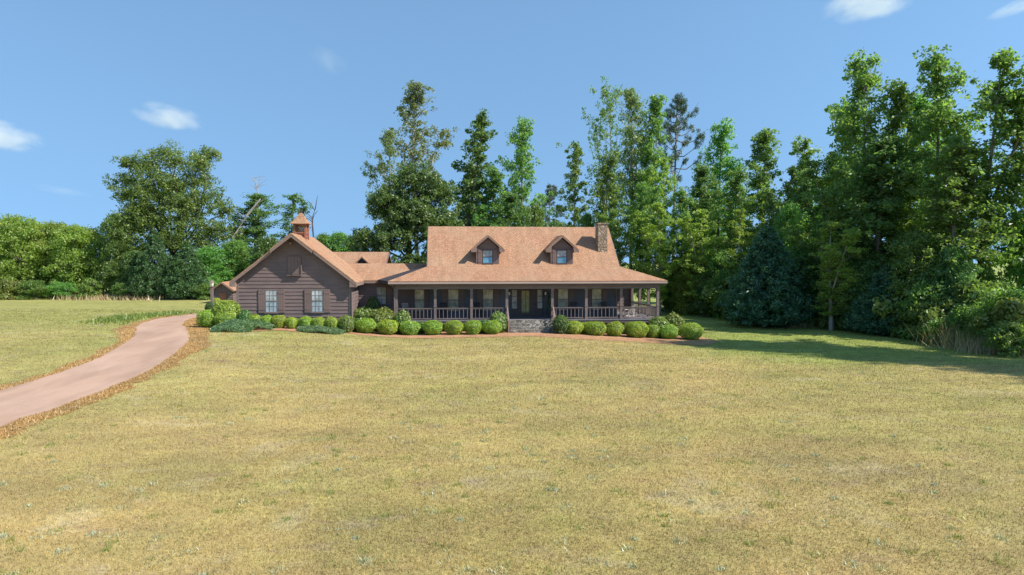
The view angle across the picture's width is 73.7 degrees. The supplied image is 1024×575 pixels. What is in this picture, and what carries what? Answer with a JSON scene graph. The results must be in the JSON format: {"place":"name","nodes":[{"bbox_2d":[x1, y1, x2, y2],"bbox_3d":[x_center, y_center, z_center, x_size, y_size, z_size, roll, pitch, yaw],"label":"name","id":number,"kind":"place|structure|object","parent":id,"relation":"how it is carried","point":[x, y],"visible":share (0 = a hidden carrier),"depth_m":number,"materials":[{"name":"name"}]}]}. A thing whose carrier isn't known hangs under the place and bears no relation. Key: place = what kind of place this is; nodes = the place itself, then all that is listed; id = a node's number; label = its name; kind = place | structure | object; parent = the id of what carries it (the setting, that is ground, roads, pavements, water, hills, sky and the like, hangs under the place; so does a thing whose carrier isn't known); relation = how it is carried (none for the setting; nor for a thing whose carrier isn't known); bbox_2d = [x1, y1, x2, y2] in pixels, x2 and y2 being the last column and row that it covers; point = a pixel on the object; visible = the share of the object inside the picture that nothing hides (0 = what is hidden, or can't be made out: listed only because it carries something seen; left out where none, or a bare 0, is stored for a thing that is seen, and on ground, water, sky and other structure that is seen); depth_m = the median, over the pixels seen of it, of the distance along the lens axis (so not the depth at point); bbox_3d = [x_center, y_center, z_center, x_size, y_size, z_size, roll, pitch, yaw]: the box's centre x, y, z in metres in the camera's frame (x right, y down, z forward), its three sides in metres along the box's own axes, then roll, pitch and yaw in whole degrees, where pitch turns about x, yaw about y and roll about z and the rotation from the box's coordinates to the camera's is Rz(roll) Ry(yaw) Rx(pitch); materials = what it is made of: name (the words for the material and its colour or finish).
{"place":"outdoors","nodes":[
{"label":"outdoors","id":0,"kind":"place"},
{"bbox_2d":[0,313,198,426],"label":"driveway","id":1,"kind":"structure","parent":0,"point":[152,343],"depth_m":30.30,"materials":[{"name":"beige concrete"}]},
{"bbox_2d":[48,293,176,301],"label":"tall dry grass","id":2,"kind":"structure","parent":0,"point":[105,297],"depth_m":76.92,"materials":[{"name":"beige plant"}]},
{"bbox_2d":[0,263,1023,574],"bbox_3d":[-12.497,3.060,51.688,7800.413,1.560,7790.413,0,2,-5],"label":"ground","id":3,"kind":"structure","parent":0,"point":[192,305],"depth_m":18.39,"materials":[{"name":"green plant"}]},
{"bbox_2d":[0,278,20,299],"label":"wild shrub","id":4,"kind":"object","parent":3,"relation":"on","point":[7,289],"visible":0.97,"depth_m":77.42,"materials":[{"name":"green plant"}]},
{"bbox_2d":[0,213,53,297],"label":"bushy tree","id":5,"kind":"object","parent":3,"relation":"on","point":[11,236],"visible":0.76,"depth_m":80.53,"materials":[{"name":"green plant"}]},
{"bbox_2d":[14,280,50,299],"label":"wild shrub","id":6,"kind":"object","parent":3,"relation":"on","point":[37,287],"visible":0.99,"depth_m":78.00,"materials":[{"name":"green plant"}]},
{"bbox_2d":[7,220,76,296],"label":"bushy tree","id":7,"kind":"object","parent":3,"relation":"on","point":[49,225],"visible":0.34,"depth_m":82.30,"materials":[{"name":"green plant"}]},
{"bbox_2d":[42,281,78,298],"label":"wild shrub","id":8,"kind":"object","parent":3,"relation":"on","point":[57,288],"visible":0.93,"depth_m":79.01,"materials":[{"name":"green plant"}]},
{"bbox_2d":[38,223,107,297],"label":"bushy tree","id":9,"kind":"object","parent":3,"relation":"on","point":[76,235],"visible":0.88,"depth_m":81.16,"materials":[{"name":"green plant"}]},
{"bbox_2d":[75,278,103,299],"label":"wild shrub","id":10,"kind":"object","parent":3,"relation":"on","point":[90,286],"visible":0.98,"depth_m":78.33,"materials":[{"name":"green plant"}]},
{"bbox_2d":[0,312,213,439],"bbox_3d":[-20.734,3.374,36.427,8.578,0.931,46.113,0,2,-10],"label":"dry straw","id":11,"kind":"object","parent":3,"relation":"on","point":[192,326],"visible":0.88,"depth_m":31.10,"materials":[{"name":"brown plant"}]},
{"bbox_2d":[82,209,146,295],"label":"bushy tree","id":12,"kind":"object","parent":3,"relation":"on","point":[119,237],"visible":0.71,"depth_m":80.75,"materials":[{"name":"green plant"}]},
{"bbox_2d":[114,249,143,297],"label":"bushy tree","id":13,"kind":"object","parent":3,"relation":"on","point":[131,256],"visible":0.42,"depth_m":79.15,"materials":[{"name":"green plant"}]},
{"bbox_2d":[64,309,210,327],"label":"weeds","id":14,"kind":"object","parent":3,"relation":"on","point":[121,318],"visible":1,"depth_m":52.91,"materials":[{"name":"green plant"}]},
{"bbox_2d":[124,231,181,297],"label":"cedar tree","id":15,"kind":"object","parent":3,"relation":"on","point":[149,271],"visible":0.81,"depth_m":77.20,"materials":[{"name":"green plant"}]},
{"bbox_2d":[102,138,253,263],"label":"oak tree","id":16,"kind":"object","parent":3,"relation":"on","point":[142,208],"visible":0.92,"depth_m":83.92,"materials":[{"name":"green plant"}]},
{"bbox_2d":[156,241,217,299],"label":"cedar tree","id":17,"kind":"object","parent":3,"relation":"on","point":[185,273],"visible":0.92,"depth_m":76.56,"materials":[{"name":"green plant"}]},
{"bbox_2d":[194,246,238,284],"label":"bushy tree","id":18,"kind":"object","parent":3,"relation":"on","point":[206,254],"visible":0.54,"depth_m":80.16,"materials":[{"name":"green plant"}]},
{"bbox_2d":[209,281,235,301],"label":"garden shed","id":19,"kind":"structure","parent":3,"relation":"on","point":[223,291],"depth_m":71.46,"materials":[{"name":"brown"}]},
{"bbox_2d":[209,238,254,281],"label":"bushy tree","id":20,"kind":"object","parent":3,"relation":"on","point":[235,247],"visible":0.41,"depth_m":82.30,"materials":[{"name":"green plant"}]},
{"bbox_2d":[221,192,285,271],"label":"tall broadleaf tree","id":21,"kind":"object","parent":3,"relation":"on","point":[257,230],"visible":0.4,"depth_m":87.97,"materials":[{"name":"green plant"}]},
{"bbox_2d":[248,235,278,263],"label":"bushy tree","id":22,"kind":"object","parent":3,"relation":"on","point":[263,246],"visible":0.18,"depth_m":80.63,"materials":[{"name":"green plant"}]},
{"bbox_2d":[271,192,312,241],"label":"tall broadleaf tree","id":23,"kind":"object","parent":3,"relation":"on","point":[292,206],"visible":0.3,"depth_m":83.45,"materials":[{"name":"green plant"}]},
{"bbox_2d":[223,326,363,334],"bbox_3d":[-15.806,3.011,46.774,10.902,0.508,3.739,0,2,-5],"label":"pine straw bed","id":24,"kind":"object","parent":3,"relation":"on","point":[260,328],"visible":0.3,"depth_m":46.62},
{"bbox_2d":[212,300,240,318],"bbox_3d":[-19.939,1.799,47.650,1.929,2.026,1.921,0,4,7],"label":"boxwood bush","id":25,"kind":"object","parent":24,"relation":"on","point":[224,306],"visible":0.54,"depth_m":47.13,"materials":[{"name":"green plant"}]},
{"bbox_2d":[209,318,275,332],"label":"creeping juniper","id":26,"kind":"object","parent":24,"relation":"on","point":[239,323],"visible":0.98,"depth_m":45.14,"materials":[{"name":"green plant"}]},
{"bbox_2d":[323,231,349,251],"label":"bushy tree","id":27,"kind":"object","parent":3,"relation":"on","point":[338,239],"visible":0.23,"depth_m":100.97,"materials":[{"name":"green plant"}]},
{"bbox_2d":[360,128,401,251],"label":"tall broadleaf tree","id":28,"kind":"object","parent":3,"relation":"on","point":[388,135],"visible":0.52,"depth_m":82.00,"materials":[{"name":"green plant"}]},
{"bbox_2d":[346,160,465,262],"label":"tree","id":29,"kind":"object","parent":3,"relation":"on","point":[421,212],"visible":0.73,"depth_m":70.11,"materials":[{"name":"green plant"}]},
{"bbox_2d":[387,79,456,255],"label":"tall broadleaf tree","id":30,"kind":"object","parent":3,"relation":"on","point":[415,99],"visible":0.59,"depth_m":84.28,"materials":[{"name":"green plant"}]},
{"bbox_2d":[229,210,667,334],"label":"house","id":31,"kind":"structure","parent":3,"relation":"on","point":[515,275],"depth_m":53.07,"materials":[{"name":"brown"}]},
{"bbox_2d":[518,290,535,316],"bbox_3d":[1.200,1.259,53.977,1.394,2.146,0.140,0,2,-5],"label":"front door","id":32,"kind":"structure","parent":31,"relation":"in","point":[526,298],"depth_m":53.99,"materials":[{"name":"paint"}]},
{"bbox_2d":[448,108,497,225],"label":"tall broadleaf tree","id":33,"kind":"object","parent":3,"relation":"on","point":[480,134],"visible":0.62,"depth_m":79.48,"materials":[{"name":"green plant"}]},
{"bbox_2d":[476,165,513,226],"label":"tall broadleaf tree","id":34,"kind":"object","parent":3,"relation":"on","point":[496,177],"visible":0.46,"depth_m":78.92,"materials":[{"name":"green plant"}]},
{"bbox_2d":[487,191,533,226],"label":"tall broadleaf tree","id":35,"kind":"object","parent":3,"relation":"on","point":[511,200],"visible":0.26,"depth_m":75.40,"materials":[{"name":"green plant"}]},
{"bbox_2d":[0,309,1023,574],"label":"lawn weeds","id":36,"kind":"object","parent":3,"relation":"on","point":[92,533],"visible":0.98,"depth_m":14.53,"materials":[{"name":"green plant"}]},
{"bbox_2d":[489,115,556,226],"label":"tall broadleaf tree","id":37,"kind":"object","parent":3,"relation":"on","point":[521,144],"visible":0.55,"depth_m":81.69,"materials":[{"name":"green plant"}]},
{"bbox_2d":[523,202,549,226],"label":"bushy tree","id":38,"kind":"object","parent":3,"relation":"on","point":[536,220],"visible":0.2,"depth_m":77.95,"materials":[{"name":"green plant"}]},
{"bbox_2d":[356,331,716,344],"bbox_3d":[2.086,3.530,48.753,25.808,0.727,5.869,0,2,-5],"label":"pine straw bed","id":39,"kind":"object","parent":3,"relation":"on","point":[623,337],"visible":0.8,"depth_m":48.50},
{"bbox_2d":[624,321,648,337],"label":"boxwood bush","id":40,"kind":"object","parent":39,"relation":"on","point":[636,329],"visible":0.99,"depth_m":50.06,"materials":[{"name":"green plant"}]},
{"bbox_2d":[679,322,703,339],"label":"boxwood bush","id":41,"kind":"object","parent":39,"relation":"on","point":[690,330],"visible":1,"depth_m":50.12,"materials":[{"name":"green plant"}]},
{"bbox_2d":[550,140,593,226],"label":"tall broadleaf tree","id":42,"kind":"object","parent":3,"relation":"on","point":[571,185],"visible":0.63,"depth_m":84.45,"materials":[{"name":"green plant"}]},
{"bbox_2d":[581,76,628,217],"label":"tall broadleaf tree","id":43,"kind":"object","parent":3,"relation":"on","point":[603,112],"visible":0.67,"depth_m":88.91,"materials":[{"name":"green plant"}]},
{"bbox_2d":[584,150,632,255],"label":"tall broadleaf tree","id":44,"kind":"object","parent":3,"relation":"on","point":[604,170],"visible":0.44,"depth_m":78.73,"materials":[{"name":"green plant"}]},
{"bbox_2d":[592,209,641,292],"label":"tall broadleaf tree","id":45,"kind":"object","parent":3,"relation":"on","point":[616,224],"visible":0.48,"depth_m":75.43,"materials":[{"name":"green plant"}]},
{"bbox_2d":[609,87,661,269],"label":"tall broadleaf tree","id":46,"kind":"object","parent":3,"relation":"on","point":[631,115],"visible":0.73,"depth_m":84.76,"materials":[{"name":"green plant"}]},
{"bbox_2d":[619,181,662,301],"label":"tall broadleaf tree","id":47,"kind":"object","parent":3,"relation":"on","point":[653,191],"visible":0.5,"depth_m":76.49,"materials":[{"name":"green plant"}]},
{"bbox_2d":[626,93,676,304],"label":"tall broadleaf tree","id":48,"kind":"object","parent":3,"relation":"on","point":[647,148],"visible":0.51,"depth_m":82.86,"materials":[{"name":"green plant"}]},
{"bbox_2d":[621,202,683,314],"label":"tall broadleaf tree","id":49,"kind":"object","parent":3,"relation":"on","point":[659,261],"visible":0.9,"depth_m":73.70,"materials":[{"name":"green plant"}]},
{"bbox_2d":[638,156,679,310],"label":"tall broadleaf tree","id":50,"kind":"object","parent":3,"relation":"on","point":[664,173],"visible":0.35,"depth_m":79.35,"materials":[{"name":"green plant"}]},
{"bbox_2d":[644,92,708,255],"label":"pine tree","id":51,"kind":"object","parent":3,"relation":"on","point":[678,106],"visible":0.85,"depth_m":87.45,"materials":[{"name":"green plant"}]},
{"bbox_2d":[653,186,715,287],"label":"tall broadleaf tree","id":52,"kind":"object","parent":3,"relation":"on","point":[682,205],"visible":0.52,"depth_m":75.28,"materials":[{"name":"green plant"}]},
{"bbox_2d":[668,251,701,315],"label":"bushy tree","id":53,"kind":"object","parent":3,"relation":"on","point":[678,291],"visible":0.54,"depth_m":73.58,"materials":[{"name":"green plant"}]},
{"bbox_2d":[669,209,721,315],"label":"tall broadleaf tree","id":54,"kind":"object","parent":3,"relation":"on","point":[702,252],"visible":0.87,"depth_m":71.55,"materials":[{"name":"green plant"}]},
{"bbox_2d":[676,163,724,273],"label":"tall broadleaf tree","id":55,"kind":"object","parent":3,"relation":"on","point":[701,176],"visible":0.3,"depth_m":77.27,"materials":[{"name":"green plant"}]},
{"bbox_2d":[687,266,721,315],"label":"bushy tree","id":56,"kind":"object","parent":3,"relation":"on","point":[698,302],"visible":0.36,"depth_m":71.42,"materials":[{"name":"green plant"}]},
{"bbox_2d":[698,249,728,316],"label":"bushy tree","id":57,"kind":"object","parent":3,"relation":"on","point":[714,279],"visible":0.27,"depth_m":70.77,"materials":[{"name":"green plant"}]},
{"bbox_2d":[701,274,737,311],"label":"wild shrub","id":58,"kind":"object","parent":3,"relation":"on","point":[707,293],"visible":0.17,"depth_m":69.05,"materials":[{"name":"green plant"}]},
{"bbox_2d":[705,248,739,317],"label":"bushy tree","id":59,"kind":"object","parent":3,"relation":"on","point":[721,255],"visible":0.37,"depth_m":69.93,"materials":[{"name":"green plant"}]},
{"bbox_2d":[693,116,753,257],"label":"tall broadleaf tree","id":60,"kind":"object","parent":3,"relation":"on","point":[721,148],"visible":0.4,"depth_m":81.67,"materials":[{"name":"green plant"}]},
{"bbox_2d":[707,165,763,258],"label":"tall broadleaf tree","id":61,"kind":"object","parent":3,"relation":"on","point":[742,201],"visible":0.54,"depth_m":73.90,"materials":[{"name":"green plant"}]},
{"bbox_2d":[714,208,757,277],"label":"tall broadleaf tree","id":62,"kind":"object","parent":3,"relation":"on","point":[742,227],"visible":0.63,"depth_m":70.30,"materials":[{"name":"green plant"}]},
{"bbox_2d":[732,127,784,238],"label":"tall broadleaf tree","id":63,"kind":"object","parent":3,"relation":"on","point":[764,138],"visible":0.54,"depth_m":78.43,"materials":[{"name":"green plant"}]},
{"bbox_2d":[715,225,818,327],"bbox_3d":[22.396,-0.926,60.369,8.847,9.203,8.636,-1,2,-27],"label":"cedar tree","id":64,"kind":"object","parent":3,"relation":"on","point":[759,279],"visible":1,"depth_m":58.94,"materials":[{"name":"green plant"}]},
{"bbox_2d":[757,165,815,244],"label":"tall broadleaf tree","id":65,"kind":"object","parent":3,"relation":"on","point":[788,190],"visible":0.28,"depth_m":72.40,"materials":[{"name":"green plant"}]},
{"bbox_2d":[772,200,812,246],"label":"bushy tree","id":66,"kind":"object","parent":3,"relation":"on","point":[793,213],"visible":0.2,"depth_m":68.37,"materials":[{"name":"green plant"}]},
{"bbox_2d":[768,250,825,318],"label":"bushy tree","id":67,"kind":"object","parent":3,"relation":"on","point":[800,263],"visible":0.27,"depth_m":61.10,"materials":[{"name":"green plant"}]},
{"bbox_2d":[779,135,823,236],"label":"tall broadleaf tree","id":68,"kind":"object","parent":3,"relation":"on","point":[797,149],"visible":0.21,"depth_m":77.29,"materials":[{"name":"green plant"}]},
{"bbox_2d":[787,176,834,281],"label":"tall broadleaf tree","id":69,"kind":"object","parent":3,"relation":"on","point":[798,198],"visible":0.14,"depth_m":69.59,"materials":[{"name":"green plant"}]},
{"bbox_2d":[777,208,854,292],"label":"tall broadleaf tree","id":70,"kind":"object","parent":3,"relation":"on","point":[814,247],"visible":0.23,"depth_m":62.41,"materials":[{"name":"green plant"}]},
{"bbox_2d":[806,221,872,330],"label":"tall broadleaf tree","id":71,"kind":"object","parent":3,"relation":"on","point":[835,253],"visible":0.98,"depth_m":56.03,"materials":[{"name":"green plant"}]},
{"bbox_2d":[793,151,885,278],"bbox_3d":[29.543,-4.374,60.917,6.755,15.985,7.076,-1,2,-20],"label":"tall broadleaf tree","id":72,"kind":"object","parent":3,"relation":"on","point":[812,163],"visible":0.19,"depth_m":61.53,"materials":[{"name":"green plant"}]},
{"bbox_2d":[815,101,870,243],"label":"tall broadleaf tree","id":73,"kind":"object","parent":3,"relation":"on","point":[841,145],"visible":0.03,"depth_m":68.50,"materials":[{"name":"green plant"}]},
{"bbox_2d":[833,257,883,332],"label":"bushy tree","id":74,"kind":"object","parent":3,"relation":"on","point":[867,268],"visible":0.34,"depth_m":55.35,"materials":[{"name":"green plant"}]},
{"bbox_2d":[814,47,907,262],"bbox_3d":[30.244,-8.460,59.251,7.906,24.402,9.405,2,3,38],"label":"tall broadleaf tree","id":75,"kind":"object","parent":3,"relation":"on","point":[867,80],"visible":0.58,"depth_m":58.39,"materials":[{"name":"green plant"}]},
{"bbox_2d":[842,264,905,334],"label":"cedar tree","id":76,"kind":"object","parent":3,"relation":"on","point":[863,319],"visible":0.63,"depth_m":53.05,"materials":[{"name":"green plant"}]},
{"bbox_2d":[820,134,936,298],"bbox_3d":[30.596,-4.456,56.927,8.198,16.410,8.075,-1,2,-23],"label":"tall broadleaf tree","id":77,"kind":"object","parent":3,"relation":"on","point":[891,146],"visible":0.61,"depth_m":55.96,"materials":[{"name":"green plant"}]},
{"bbox_2d":[861,79,932,243],"bbox_3d":[33.621,-7.049,59.117,6.362,21.538,6.337,0,2,-5],"label":"tall broadleaf tree","id":78,"kind":"object","parent":3,"relation":"on","point":[904,99],"visible":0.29,"depth_m":57.92,"materials":[{"name":"green plant"}]},
{"bbox_2d":[867,156,930,271],"bbox_3d":[32.748,-3.694,57.866,7.208,14.794,5.443,2,3,37],"label":"tall broadleaf tree","id":79,"kind":"object","parent":3,"relation":"on","point":[906,208],"visible":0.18,"depth_m":56.95,"materials":[{"name":"green plant"}]},
{"bbox_2d":[871,284,928,326],"bbox_3d":[30.279,1.854,52.084,5.608,4.473,5.435,2,3,37],"label":"wild shrub","id":80,"kind":"object","parent":3,"relation":"on","point":[880,311],"visible":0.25,"depth_m":51.38,"materials":[{"name":"green plant"}]},
{"bbox_2d":[881,228,944,323],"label":"bushy tree","id":81,"kind":"object","parent":3,"relation":"on","point":[912,266],"visible":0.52,"depth_m":51.59,"materials":[{"name":"green plant"}]},
{"bbox_2d":[892,280,970,340],"bbox_3d":[30.703,1.724,49.573,5.305,4.703,6.014,0,2,-8],"label":"wild shrub","id":82,"kind":"object","parent":3,"relation":"on","point":[925,294],"visible":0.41,"depth_m":49.17,"materials":[{"name":"green plant"}]},
{"bbox_2d":[891,93,976,241],"bbox_3d":[38.647,-7.199,63.428,8.555,21.454,8.521,1,2,21],"label":"tall broadleaf tree","id":83,"kind":"object","parent":3,"relation":"on","point":[919,104],"visible":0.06,"depth_m":62.48,"materials":[{"name":"green plant"}]},
{"bbox_2d":[908,295,960,340],"bbox_3d":[30.407,2.350,48.321,4.310,3.614,4.177,0,2,0],"label":"wild shrub","id":84,"kind":"object","parent":3,"relation":"on","point":[935,310],"visible":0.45,"depth_m":47.92,"materials":[{"name":"green plant"}]},
{"bbox_2d":[921,317,956,344],"bbox_3d":[29.216,3.033,46.578,2.095,2.093,2.277,-2,3,-41],"label":"wild shrub","id":85,"kind":"object","parent":3,"relation":"on","point":[932,325],"visible":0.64,"depth_m":46.34,"materials":[{"name":"green plant"}]},
{"bbox_2d":[878,44,1007,260],"bbox_3d":[34.822,-7.947,56.049,10.035,23.607,8.436,1,3,34],"label":"tall broadleaf tree","id":86,"kind":"object","parent":3,"relation":"on","point":[938,86],"visible":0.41,"depth_m":55.24,"materials":[{"name":"green plant"}]},
{"bbox_2d":[920,244,983,299],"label":"bushy tree","id":87,"kind":"object","parent":3,"relation":"on","point":[963,267],"visible":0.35,"depth_m":48.79,"materials":[{"name":"green plant"}]},
{"bbox_2d":[896,138,1023,287],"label":"tall broadleaf tree","id":88,"kind":"object","parent":3,"relation":"on","point":[955,189],"visible":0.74,"depth_m":50.77,"materials":[{"name":"green plant"}]},
{"bbox_2d":[943,302,979,343],"bbox_3d":[30.724,2.570,45.807,3.411,3.080,3.867,-1,2,-17],"label":"wild shrub","id":89,"kind":"object","parent":3,"relation":"on","point":[958,315],"visible":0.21,"depth_m":45.62,"materials":[{"name":"green plant"}]},
{"bbox_2d":[921,46,1023,285],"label":"tall broadleaf tree","id":90,"kind":"object","parent":3,"relation":"on","point":[1003,59],"visible":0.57,"depth_m":50.76,"materials":[{"name":"green plant"}]},
{"bbox_2d":[926,331,1023,356],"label":"dry weed clump","id":91,"kind":"object","parent":3,"relation":"on","point":[978,348],"visible":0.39,"depth_m":41.96,"materials":[{"name":"brown plant"}]},
{"bbox_2d":[944,277,1011,316],"bbox_3d":[32.223,1.750,47.777,4.986,5.056,5.419,0,2,0],"label":"wild shrub","id":92,"kind":"object","parent":3,"relation":"on","point":[963,288],"visible":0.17,"depth_m":47.25,"materials":[{"name":"green plant"}]},
{"bbox_2d":[949,286,1008,333],"bbox_3d":[32.270,2.078,45.904,5.415,4.446,5.248,-2,3,-39],"label":"wild shrub","id":93,"kind":"object","parent":3,"relation":"on","point":[971,296],"visible":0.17,"depth_m":45.72,"materials":[{"name":"green plant"}]},
{"bbox_2d":[963,287,1023,340],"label":"wild shrub","id":94,"kind":"object","parent":3,"relation":"on","point":[1003,294],"visible":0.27,"depth_m":43.05,"materials":[{"name":"green plant"}]},
{"bbox_2d":[969,296,1023,353],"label":"wild shrub","id":95,"kind":"object","parent":3,"relation":"on","point":[1013,308],"visible":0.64,"depth_m":41.45,"materials":[{"name":"green plant"}]},
{"bbox_2d":[982,319,1023,357],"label":"wild shrub","id":96,"kind":"object","parent":3,"relation":"on","point":[1011,330],"visible":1,"depth_m":39.92,"materials":[{"name":"green plant"}]},
{"bbox_2d":[983,88,1023,290],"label":"tall broadleaf tree","id":97,"kind":"object","parent":3,"relation":"on","point":[1016,160],"visible":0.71,"depth_m":50.32,"materials":[{"name":"green plant"}]},
{"bbox_2d":[991,210,1023,292],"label":"bushy tree","id":98,"kind":"object","parent":3,"relation":"on","point":[1013,271],"visible":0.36,"depth_m":50.61,"materials":[{"name":"green plant"}]},
{"bbox_2d":[0,0,1023,262],"label":"sky","id":99,"kind":"structure","parent":0,"point":[293,94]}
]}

